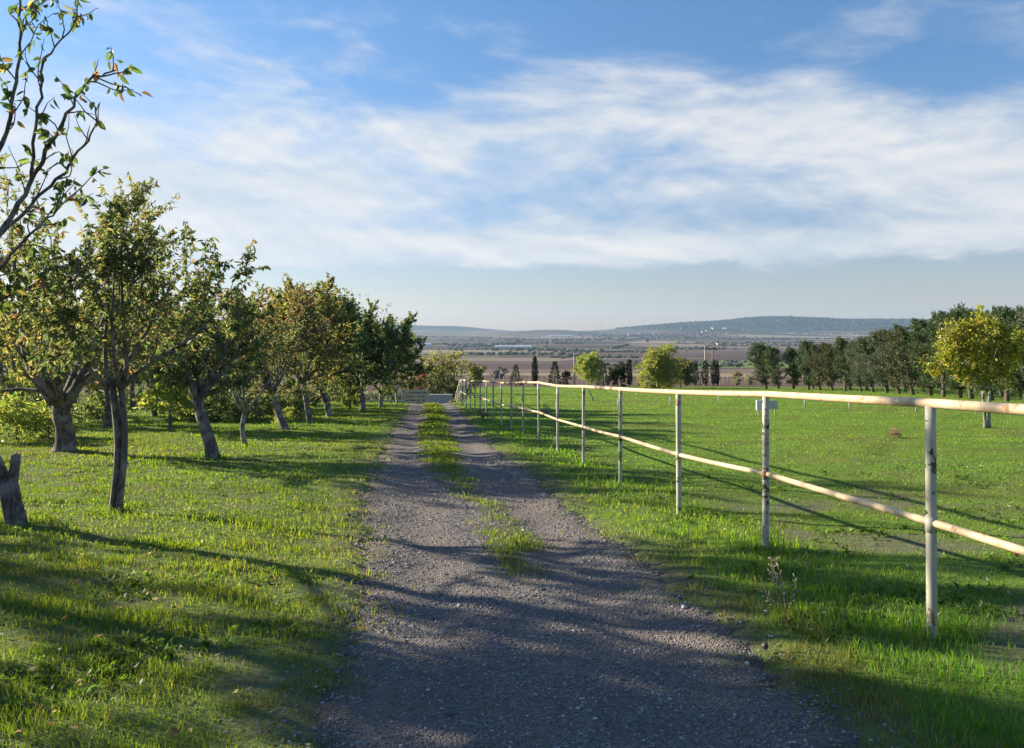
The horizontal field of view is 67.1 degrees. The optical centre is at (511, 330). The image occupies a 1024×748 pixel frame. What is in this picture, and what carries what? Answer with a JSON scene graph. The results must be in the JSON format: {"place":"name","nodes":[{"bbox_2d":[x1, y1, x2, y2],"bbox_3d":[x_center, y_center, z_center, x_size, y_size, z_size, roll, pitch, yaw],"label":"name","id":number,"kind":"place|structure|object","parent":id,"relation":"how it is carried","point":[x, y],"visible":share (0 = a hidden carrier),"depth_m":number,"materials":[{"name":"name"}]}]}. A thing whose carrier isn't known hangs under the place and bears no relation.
{"place":"outdoors","nodes":[
{"label":"outdoors","id":0,"kind":"place"},
{"bbox_2d":[0,313,1023,747],"bbox_3d":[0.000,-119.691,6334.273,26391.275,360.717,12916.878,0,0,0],"label":"terrain","id":1,"kind":"structure","parent":0,"point":[248,719],"depth_m":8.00,"materials":[{"name":"green plant"}]},
{"bbox_2d":[0,369,11,401],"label":"orchard tree","id":2,"kind":"object","parent":1,"relation":"on","point":[2,384],"visible":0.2,"depth_m":60.05,"materials":[{"name":"green plant"}]},
{"bbox_2d":[0,353,29,399],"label":"orchard tree","id":3,"kind":"object","parent":1,"relation":"on","point":[8,386],"visible":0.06,"depth_m":50.51,"materials":[{"name":"green plant"}]},
{"bbox_2d":[0,312,32,382],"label":"orchard tree","id":4,"kind":"object","parent":1,"relation":"on","point":[6,354],"visible":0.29,"depth_m":26.42,"materials":[{"name":"green plant"}]},
{"bbox_2d":[0,312,46,399],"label":"orchard tree","id":5,"kind":"object","parent":1,"relation":"on","point":[4,385],"visible":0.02,"depth_m":39.92,"materials":[{"name":"green plant"}]},
{"bbox_2d":[5,359,56,403],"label":"sapling","id":6,"kind":"object","parent":1,"relation":"on","point":[12,378],"visible":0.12,"depth_m":23.86,"materials":[{"name":"green plant"}]},
{"bbox_2d":[0,391,79,442],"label":"bush","id":7,"kind":"object","parent":1,"relation":"on","point":[9,415],"visible":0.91,"depth_m":18.18,"materials":[{"name":"green plant"}]},
{"bbox_2d":[1,405,84,438],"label":"weed clump","id":8,"kind":"object","parent":1,"relation":"on","point":[76,412],"visible":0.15,"depth_m":19.51,"materials":[{"name":"green plant"}]},
{"bbox_2d":[11,306,108,412],"bbox_3d":[-17.663,1.013,30.742,3.935,5.037,3.341,0,0,-40],"label":"orchard tree","id":9,"kind":"object","parent":1,"relation":"on","point":[71,366],"visible":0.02,"depth_m":30.38,"materials":[{"name":"green plant"}]},
{"bbox_2d":[60,351,78,403],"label":"orchard tree","id":10,"kind":"object","parent":1,"relation":"on","point":[75,401],"visible":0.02,"depth_m":45.45,"materials":[{"name":"green plant"}]},
{"bbox_2d":[0,0,151,527],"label":"orchard tree","id":11,"kind":"object","parent":1,"relation":"on","point":[13,511],"visible":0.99,"depth_m":7.85,"materials":[{"name":"green plant"}]},
{"bbox_2d":[32,288,155,428],"bbox_3d":[-12.228,0.741,23.183,3.999,4.611,3.728,0,0,-2],"label":"orchard tree","id":12,"kind":"object","parent":1,"relation":"on","point":[107,421],"visible":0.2,"depth_m":22.86,"materials":[{"name":"green plant"}]},
{"bbox_2d":[0,153,195,452],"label":"orchard tree","id":13,"kind":"object","parent":1,"relation":"on","point":[58,398],"visible":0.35,"depth_m":15.38,"materials":[{"name":"green plant"}]},
{"bbox_2d":[72,388,137,422],"bbox_3d":[-14.359,2.677,27.062,2.020,1.363,1.917,0,0,-41],"label":"bush","id":14,"kind":"object","parent":1,"relation":"on","point":[91,410],"visible":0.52,"depth_m":26.67,"materials":[{"name":"green plant"}]},
{"bbox_2d":[81,308,166,406],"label":"orchard tree","id":15,"kind":"object","parent":1,"relation":"on","point":[132,402],"visible":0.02,"depth_m":37.05,"materials":[{"name":"green plant"}]},
{"bbox_2d":[111,324,156,405],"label":"orchard tree","id":16,"kind":"object","parent":1,"relation":"on","point":[140,387],"visible":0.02,"depth_m":40.75,"materials":[{"name":"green plant"}]},
{"bbox_2d":[0,176,270,511],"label":"orchard tree","id":17,"kind":"object","parent":1,"relation":"on","point":[108,260],"visible":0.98,"depth_m":8.66,"materials":[{"name":"green plant"}]},
{"bbox_2d":[114,320,203,415],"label":"orchard tree","id":18,"kind":"object","parent":1,"relation":"on","point":[154,412],"visible":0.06,"depth_m":29.41,"materials":[{"name":"green plant"}]},
{"bbox_2d":[132,354,210,430],"bbox_3d":[-9.666,1.689,22.019,2.105,2.620,2.204,0,0,-27],"label":"leafy shrub","id":19,"kind":"object","parent":1,"relation":"on","point":[172,395],"visible":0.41,"depth_m":21.76,"materials":[{"name":"green plant"}]},
{"bbox_2d":[158,392,223,421],"bbox_3d":[-11.210,2.624,26.773,2.463,1.394,1.999,0,0,36],"label":"bush","id":20,"kind":"object","parent":1,"relation":"on","point":[182,414],"visible":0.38,"depth_m":26.64,"materials":[{"name":"green plant"}]},
{"bbox_2d":[127,279,274,459],"bbox_3d":[-5.755,0.748,14.473,2.739,3.574,2.375,0,0,-30],"label":"orchard tree","id":21,"kind":"object","parent":1,"relation":"on","point":[199,390],"visible":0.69,"depth_m":14.48,"materials":[{"name":"green plant"}]},
{"bbox_2d":[0,381,403,402],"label":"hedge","id":22,"kind":"object","parent":1,"relation":"on","point":[332,399],"visible":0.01,"depth_m":94.12,"materials":[{"name":"green plant"}]},
{"bbox_2d":[199,324,231,390],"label":"orchard tree","id":23,"kind":"object","parent":1,"relation":"on","point":[210,364],"visible":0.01,"depth_m":34.00,"materials":[{"name":"green plant"}]},
{"bbox_2d":[204,391,265,422],"bbox_3d":[-9.584,2.629,26.913,2.043,1.340,2.511,0,0,-36],"label":"bush","id":24,"kind":"object","parent":1,"relation":"on","point":[218,407],"visible":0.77,"depth_m":26.55,"materials":[{"name":"green plant"}]},
{"bbox_2d":[167,281,328,445],"bbox_3d":[-5.593,0.808,17.303,3.163,3.784,2.973,0,0,0],"label":"orchard tree","id":25,"kind":"object","parent":1,"relation":"on","point":[290,342],"visible":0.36,"depth_m":17.38,"materials":[{"name":"green plant"}]},
{"bbox_2d":[215,281,334,429],"bbox_3d":[-6.965,0.765,22.015,3.394,4.452,4.350,0,0,0],"label":"orchard tree","id":26,"kind":"object","parent":1,"relation":"on","point":[300,303],"visible":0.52,"depth_m":22.09,"materials":[{"name":"green plant"}]},
{"bbox_2d":[245,388,305,417],"bbox_3d":[-9.066,2.760,29.014,2.338,1.312,2.304,0,0,-35],"label":"bush","id":27,"kind":"object","parent":1,"relation":"on","point":[268,410],"visible":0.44,"depth_m":28.87,"materials":[{"name":"green plant"}]},
{"bbox_2d":[270,406,298,425],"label":"leafy shrub","id":28,"kind":"object","parent":1,"relation":"on","point":[289,416],"visible":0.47,"depth_m":24.00,"materials":[{"name":"green plant"}]},
{"bbox_2d":[281,388,322,414],"bbox_3d":[-8.876,3.015,31.892,2.132,1.288,1.865,0,0,0],"label":"bush","id":29,"kind":"object","parent":1,"relation":"on","point":[299,401],"visible":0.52,"depth_m":31.84,"materials":[{"name":"green plant"}]},
{"bbox_2d":[244,272,372,423],"bbox_3d":[-6.971,0.660,25.453,4.514,5.169,4.539,0,0,0],"label":"orchard tree","id":30,"kind":"object","parent":1,"relation":"on","point":[281,307],"visible":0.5,"depth_m":25.38,"materials":[{"name":"green plant"}]},
{"bbox_2d":[243,282,380,416],"bbox_3d":[-7.619,0.796,29.604,4.751,5.362,4.961,0,0,0],"label":"orchard tree","id":31,"kind":"object","parent":1,"relation":"on","point":[349,306],"visible":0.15,"depth_m":29.62,"materials":[{"name":"green plant"}]},
{"bbox_2d":[336,380,363,407],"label":"leafy shrub","id":32,"kind":"object","parent":1,"relation":"on","point":[345,402],"visible":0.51,"depth_m":36.78,"materials":[{"name":"green plant"}]},
{"bbox_2d":[312,298,425,410],"bbox_3d":[-6.702,1.116,34.607,5.198,5.249,5.106,0,0,43],"label":"orchard tree","id":33,"kind":"object","parent":1,"relation":"on","point":[384,358],"visible":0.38,"depth_m":34.59,"materials":[{"name":"green plant"}]},
{"bbox_2d":[358,394,403,402],"bbox_3d":[-9.040,5.181,53.050,3.200,1.650,0.160,0,0,0],"label":"rail fence","id":34,"kind":"object","parent":1,"relation":"on","point":[388,400],"visible":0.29,"depth_m":52.97,"materials":[{"name":"white paint"}]},
{"bbox_2d":[350,313,434,407],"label":"orchard tree","id":35,"kind":"object","parent":1,"relation":"on","point":[420,370],"visible":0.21,"depth_m":38.63,"materials":[{"name":"green plant"}]},
{"bbox_2d":[380,345,418,403],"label":"orchard tree","id":36,"kind":"object","parent":1,"relation":"on","point":[395,390],"visible":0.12,"depth_m":44.87,"materials":[{"name":"green plant"}]},
{"bbox_2d":[397,375,426,402],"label":"hedge bush","id":37,"kind":"object","parent":1,"relation":"on","point":[410,386],"visible":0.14,"depth_m":61.58,"materials":[{"name":"green plant"}]},
{"bbox_2d":[403,373,427,393],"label":"tree","id":38,"kind":"object","parent":1,"relation":"on","point":[424,385],"visible":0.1,"depth_m":67.81,"materials":[{"name":"green plant"}]},
{"bbox_2d":[404,389,428,403],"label":"white gate","id":39,"kind":"structure","parent":1,"relation":"on","point":[415,398],"depth_m":51.98,"materials":[{"name":"paint"}]},
{"bbox_2d":[415,374,429,400],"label":"red shrub","id":40,"kind":"object","parent":1,"relation":"on","point":[423,379],"visible":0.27,"depth_m":60.90,"materials":[{"name":"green plant"}]},
{"bbox_2d":[418,371,455,399],"bbox_3d":[-6.421,5.688,64.085,3.929,5.131,4.168,0,0,0],"label":"hedge bush","id":41,"kind":"object","parent":1,"relation":"on","point":[432,390],"visible":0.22,"depth_m":63.83,"materials":[{"name":"green plant"}]},
{"bbox_2d":[425,394,452,403],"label":"wall","id":42,"kind":"structure","parent":1,"relation":"on","point":[441,398],"depth_m":56.90,"materials":[{"name":"grey concrete"}]},
{"bbox_2d":[419,348,473,401],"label":"tree","id":43,"kind":"object","parent":1,"relation":"on","point":[449,364],"visible":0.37,"depth_m":71.72,"materials":[{"name":"green plant"}]},
{"bbox_2d":[444,376,469,400],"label":"hedge bush","id":44,"kind":"object","parent":1,"relation":"on","point":[454,383],"visible":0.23,"depth_m":65.75,"materials":[{"name":"green plant"}]},
{"bbox_2d":[464,362,484,387],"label":"tree","id":45,"kind":"object","parent":1,"relation":"on","point":[476,373],"visible":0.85,"depth_m":91.59,"materials":[{"name":"green plant"}]},
{"bbox_2d":[410,402,556,583],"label":"grass","id":46,"kind":"structure","parent":1,"relation":"on","point":[435,410],"depth_m":12.29,"materials":[{"name":"green plant"}]},
{"bbox_2d":[477,408,490,420],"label":"dry bush","id":47,"kind":"object","parent":1,"relation":"on","point":[482,414],"visible":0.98,"depth_m":27.16,"materials":[{"name":"green plant"}]},
{"bbox_2d":[86,315,931,380],"bbox_3d":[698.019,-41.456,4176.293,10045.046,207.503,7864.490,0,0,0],"label":"woods","id":48,"kind":"object","parent":1,"relation":"on","point":[817,320],"visible":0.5,"depth_m":4156.50,"materials":[{"name":"green plant"}]},
{"bbox_2d":[0,464,1023,747],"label":"weeds","id":49,"kind":"object","parent":1,"relation":"on","point":[102,654],"visible":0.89,"depth_m":5.29,"materials":[{"name":"green plant"}]},
{"bbox_2d":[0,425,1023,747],"bbox_3d":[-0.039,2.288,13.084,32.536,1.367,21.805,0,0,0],"label":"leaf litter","id":50,"kind":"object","parent":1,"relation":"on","point":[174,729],"visible":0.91,"depth_m":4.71,"materials":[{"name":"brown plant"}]},
{"bbox_2d":[495,345,530,347],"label":"greenhouse","id":51,"kind":"object","parent":1,"relation":"on","point":[514,346],"visible":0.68,"depth_m":2336.70,"materials":[{"name":"white plastic"}]},
{"bbox_2d":[507,364,521,385],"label":"conifer tree","id":52,"kind":"object","parent":1,"relation":"on","point":[515,374],"visible":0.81,"depth_m":127.85,"materials":[{"name":"green plant"}]},
{"bbox_2d":[531,355,538,385],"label":"cypress tree","id":53,"kind":"object","parent":1,"relation":"on","point":[534,365],"visible":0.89,"depth_m":127.77,"materials":[{"name":"green plant"}]},
{"bbox_2d":[536,403,553,413],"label":"dry bush","id":54,"kind":"object","parent":1,"relation":"on","point":[545,411],"visible":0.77,"depth_m":30.49,"materials":[{"name":"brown plant"}]},
{"bbox_2d":[545,361,562,384],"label":"conifer tree","id":55,"kind":"object","parent":1,"relation":"on","point":[553,372],"visible":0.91,"depth_m":129.77,"materials":[{"name":"green plant"}]},
{"bbox_2d":[550,335,572,336],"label":"greenhouse","id":56,"kind":"object","parent":1,"relation":"on","point":[561,335],"visible":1,"depth_m":4992.06,"materials":[{"name":"white plastic"}]},
{"bbox_2d":[561,369,571,384],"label":"bush","id":57,"kind":"object","parent":1,"relation":"on","point":[565,374],"visible":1,"depth_m":129.75,"materials":[{"name":"green plant"}]},
{"bbox_2d":[570,353,578,384],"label":"utility pole","id":58,"kind":"object","parent":1,"relation":"on","point":[574,355],"visible":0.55,"depth_m":124.89,"materials":[{"name":"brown wood"}]},
{"bbox_2d":[573,351,604,385],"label":"tree","id":59,"kind":"object","parent":1,"relation":"on","point":[590,366],"visible":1,"depth_m":121.08,"materials":[{"name":"green plant"}]},
{"bbox_2d":[596,363,609,385],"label":"conifer tree","id":60,"kind":"object","parent":1,"relation":"on","point":[603,382],"visible":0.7,"depth_m":125.85,"materials":[{"name":"green plant"}]},
{"bbox_2d":[604,361,627,386],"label":"bush","id":61,"kind":"object","parent":1,"relation":"on","point":[617,371],"visible":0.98,"depth_m":127.52,"materials":[{"name":"green plant"}]},
{"bbox_2d":[626,358,632,385],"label":"cypress tree","id":62,"kind":"object","parent":1,"relation":"on","point":[629,380],"visible":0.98,"depth_m":127.85,"materials":[{"name":"green plant"}]},
{"bbox_2d":[635,377,643,385],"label":"bush","id":63,"kind":"object","parent":1,"relation":"on","point":[637,384],"visible":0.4,"depth_m":129.79,"materials":[{"name":"green plant"}]},
{"bbox_2d":[635,342,685,387],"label":"tree","id":64,"kind":"object","parent":1,"relation":"on","point":[658,366],"visible":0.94,"depth_m":107.04,"materials":[{"name":"green plant"}]},
{"bbox_2d":[485,375,839,384],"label":"vineyard fence","id":65,"kind":"object","parent":1,"relation":"on","point":[636,379],"visible":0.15,"depth_m":157.32,"materials":[{"name":"metal"}]},
{"bbox_2d":[672,355,698,387],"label":"tree","id":66,"kind":"object","parent":1,"relation":"on","point":[685,366],"visible":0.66,"depth_m":111.08,"materials":[{"name":"green plant"}]},
{"bbox_2d":[692,363,698,385],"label":"cypress tree","id":67,"kind":"object","parent":1,"relation":"on","point":[696,369],"visible":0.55,"depth_m":134.80,"materials":[{"name":"green plant"}]},
{"bbox_2d":[690,371,708,385],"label":"conifer tree","id":68,"kind":"object","parent":1,"relation":"on","point":[699,383],"visible":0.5,"depth_m":136.95,"materials":[{"name":"green plant"}]},
{"bbox_2d":[701,360,708,385],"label":"cypress tree","id":69,"kind":"object","parent":1,"relation":"on","point":[705,365],"visible":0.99,"depth_m":134.87,"materials":[{"name":"green plant"}]},
{"bbox_2d":[710,360,716,385],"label":"cypress tree","id":70,"kind":"object","parent":1,"relation":"on","point":[713,374],"visible":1,"depth_m":134.90,"materials":[{"name":"green plant"}]},
{"bbox_2d":[714,362,719,385],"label":"cypress tree","id":71,"kind":"object","parent":1,"relation":"on","point":[718,374],"visible":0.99,"depth_m":134.84,"materials":[{"name":"green plant"}]},
{"bbox_2d":[448,387,1023,747],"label":"grass","id":72,"kind":"structure","parent":1,"relation":"on","point":[814,612],"depth_m":5.89,"materials":[{"name":"green plant"}]},
{"bbox_2d":[731,370,742,384],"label":"bush","id":73,"kind":"object","parent":1,"relation":"on","point":[736,376],"visible":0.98,"depth_m":144.63,"materials":[{"name":"green plant"}]},
{"bbox_2d":[454,379,1023,639],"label":"pipe fence","id":74,"kind":"object","parent":1,"relation":"on","point":[931,522],"visible":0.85,"depth_m":5.62,"materials":[{"name":"white metal"}]},
{"bbox_2d":[745,374,755,384],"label":"bush","id":75,"kind":"object","parent":1,"relation":"on","point":[750,380],"visible":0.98,"depth_m":149.89,"materials":[{"name":"green plant"}]},
{"bbox_2d":[746,342,771,388],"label":"pine tree","id":76,"kind":"object","parent":1,"relation":"on","point":[757,358],"visible":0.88,"depth_m":103.81,"materials":[{"name":"green plant"}]},
{"bbox_2d":[761,642,768,649],"bbox_3d":[1.434,1.788,4.374,0.038,0.040,0.040,0,0,0],"label":"stone","id":77,"kind":"object","parent":1,"relation":"on","point":[765,645],"visible":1,"depth_m":4.36,"materials":[{"name":"grey stone"}]},
{"bbox_2d":[756,400,777,414],"bbox_3d":[10.229,3.164,31.000,0.850,0.720,0.100,0,0,0],"label":"board","id":78,"kind":"object","parent":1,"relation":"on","point":[773,404],"visible":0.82,"depth_m":30.99,"materials":[{"name":"white paint"}]},
{"bbox_2d":[760,345,789,388],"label":"pine tree","id":79,"kind":"object","parent":1,"relation":"on","point":[772,352],"visible":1,"depth_m":98.59,"materials":[{"name":"green plant"}]},
{"bbox_2d":[760,557,799,611],"bbox_3d":[1.739,1.643,5.044,0.242,0.383,0.180,0,0,0],"label":"dried stalk","id":80,"kind":"object","parent":1,"relation":"on","point":[777,582],"visible":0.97,"depth_m":5.00,"materials":[{"name":"plant"}]},
{"bbox_2d":[780,345,802,388],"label":"pine tree","id":81,"kind":"object","parent":1,"relation":"on","point":[792,364],"visible":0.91,"depth_m":97.64,"materials":[{"name":"green plant"}]},
{"bbox_2d":[793,340,818,389],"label":"pine tree","id":82,"kind":"object","parent":1,"relation":"on","point":[806,373],"visible":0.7,"depth_m":94.30,"materials":[{"name":"green plant"}]},
{"bbox_2d":[805,342,831,389],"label":"pine tree","id":83,"kind":"object","parent":1,"relation":"on","point":[819,375],"visible":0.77,"depth_m":90.70,"materials":[{"name":"green plant"}]},
{"bbox_2d":[813,340,841,390],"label":"pine tree","id":84,"kind":"object","parent":1,"relation":"on","point":[829,371],"visible":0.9,"depth_m":88.80,"materials":[{"name":"green plant"}]},
{"bbox_2d":[819,342,841,388],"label":"pine tree","id":85,"kind":"object","parent":1,"relation":"on","point":[835,362],"visible":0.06,"depth_m":99.39,"materials":[{"name":"green plant"}]},
{"bbox_2d":[825,336,855,390],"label":"pine tree","id":86,"kind":"object","parent":1,"relation":"on","point":[841,342],"visible":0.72,"depth_m":85.62,"materials":[{"name":"green plant"}]},
{"bbox_2d":[831,343,856,389],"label":"pine tree","id":87,"kind":"object","parent":1,"relation":"on","point":[850,387],"visible":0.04,"depth_m":95.50,"materials":[{"name":"green plant"}]},
{"bbox_2d":[843,340,871,391],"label":"pine tree","id":88,"kind":"object","parent":1,"relation":"on","point":[856,380],"visible":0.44,"depth_m":81.89,"materials":[{"name":"green plant"}]},
{"bbox_2d":[854,337,875,389],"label":"pine tree","id":89,"kind":"object","parent":1,"relation":"on","point":[866,387],"visible":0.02,"depth_m":91.58,"materials":[{"name":"green plant"}]},
{"bbox_2d":[849,335,887,391],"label":"pine tree","id":90,"kind":"object","parent":1,"relation":"on","point":[863,349],"visible":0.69,"depth_m":78.77,"materials":[{"name":"green plant"}]},
{"bbox_2d":[860,327,898,392],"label":"pine tree","id":91,"kind":"object","parent":1,"relation":"on","point":[878,368],"visible":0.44,"depth_m":75.19,"materials":[{"name":"green plant"}]},
{"bbox_2d":[873,329,910,393],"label":"pine tree","id":92,"kind":"object","parent":1,"relation":"on","point":[890,371],"visible":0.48,"depth_m":71.07,"materials":[{"name":"green plant"}]},
{"bbox_2d":[886,428,902,436],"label":"tumbleweed","id":93,"kind":"object","parent":1,"relation":"on","point":[894,433],"visible":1,"depth_m":19.29,"materials":[{"name":"beige plant"}]},
{"bbox_2d":[882,323,925,394],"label":"pine tree","id":94,"kind":"object","parent":1,"relation":"on","point":[902,359],"visible":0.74,"depth_m":67.05,"materials":[{"name":"green plant"}]},
{"bbox_2d":[910,341,925,391],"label":"pine tree","id":95,"kind":"object","parent":1,"relation":"on","point":[919,377],"visible":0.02,"depth_m":79.32,"materials":[{"name":"green plant"}]},
{"bbox_2d":[897,317,940,395],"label":"pine tree","id":96,"kind":"object","parent":1,"relation":"on","point":[918,328],"visible":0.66,"depth_m":62.47,"materials":[{"name":"green plant"}]},
{"bbox_2d":[919,311,950,396],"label":"pine tree","id":97,"kind":"object","parent":1,"relation":"on","point":[929,330],"visible":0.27,"depth_m":59.74,"materials":[{"name":"green plant"}]},
{"bbox_2d":[924,310,976,397],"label":"pine tree","id":98,"kind":"object","parent":1,"relation":"on","point":[953,384],"visible":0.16,"depth_m":56.68,"materials":[{"name":"green plant"}]},
{"bbox_2d":[932,302,992,398],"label":"pine tree","id":99,"kind":"object","parent":1,"relation":"on","point":[956,313],"visible":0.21,"depth_m":54.12,"materials":[{"name":"green plant"}]},
{"bbox_2d":[913,305,1023,427],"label":"autumn tree","id":100,"kind":"object","parent":1,"relation":"on","point":[1006,348],"visible":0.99,"depth_m":22.66,"materials":[{"name":"yellow plant"}]},
{"bbox_2d":[953,310,998,400],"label":"pine tree","id":101,"kind":"object","parent":1,"relation":"on","point":[966,315],"visible":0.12,"depth_m":50.84,"materials":[{"name":"green plant"}]},
{"bbox_2d":[978,305,1023,396],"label":"pine tree","id":102,"kind":"object","parent":1,"relation":"on","point":[1007,314],"visible":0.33,"depth_m":45.18,"materials":[{"name":"green plant"}]},
{"bbox_2d":[980,306,1023,401],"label":"pine tree","id":103,"kind":"object","parent":1,"relation":"on","point":[1006,395],"visible":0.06,"depth_m":47.86,"materials":[{"name":"green plant"}]},
{"bbox_2d":[1008,306,1023,379],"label":"pine tree","id":104,"kind":"object","parent":1,"relation":"on","point":[1019,322],"visible":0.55,"depth_m":42.60,"materials":[{"name":"green plant"}]},
{"bbox_2d":[0,0,1023,330],"label":"sky","id":105,"kind":"structure","parent":0,"point":[510,165],"materials":[{"name":"blue"}]},
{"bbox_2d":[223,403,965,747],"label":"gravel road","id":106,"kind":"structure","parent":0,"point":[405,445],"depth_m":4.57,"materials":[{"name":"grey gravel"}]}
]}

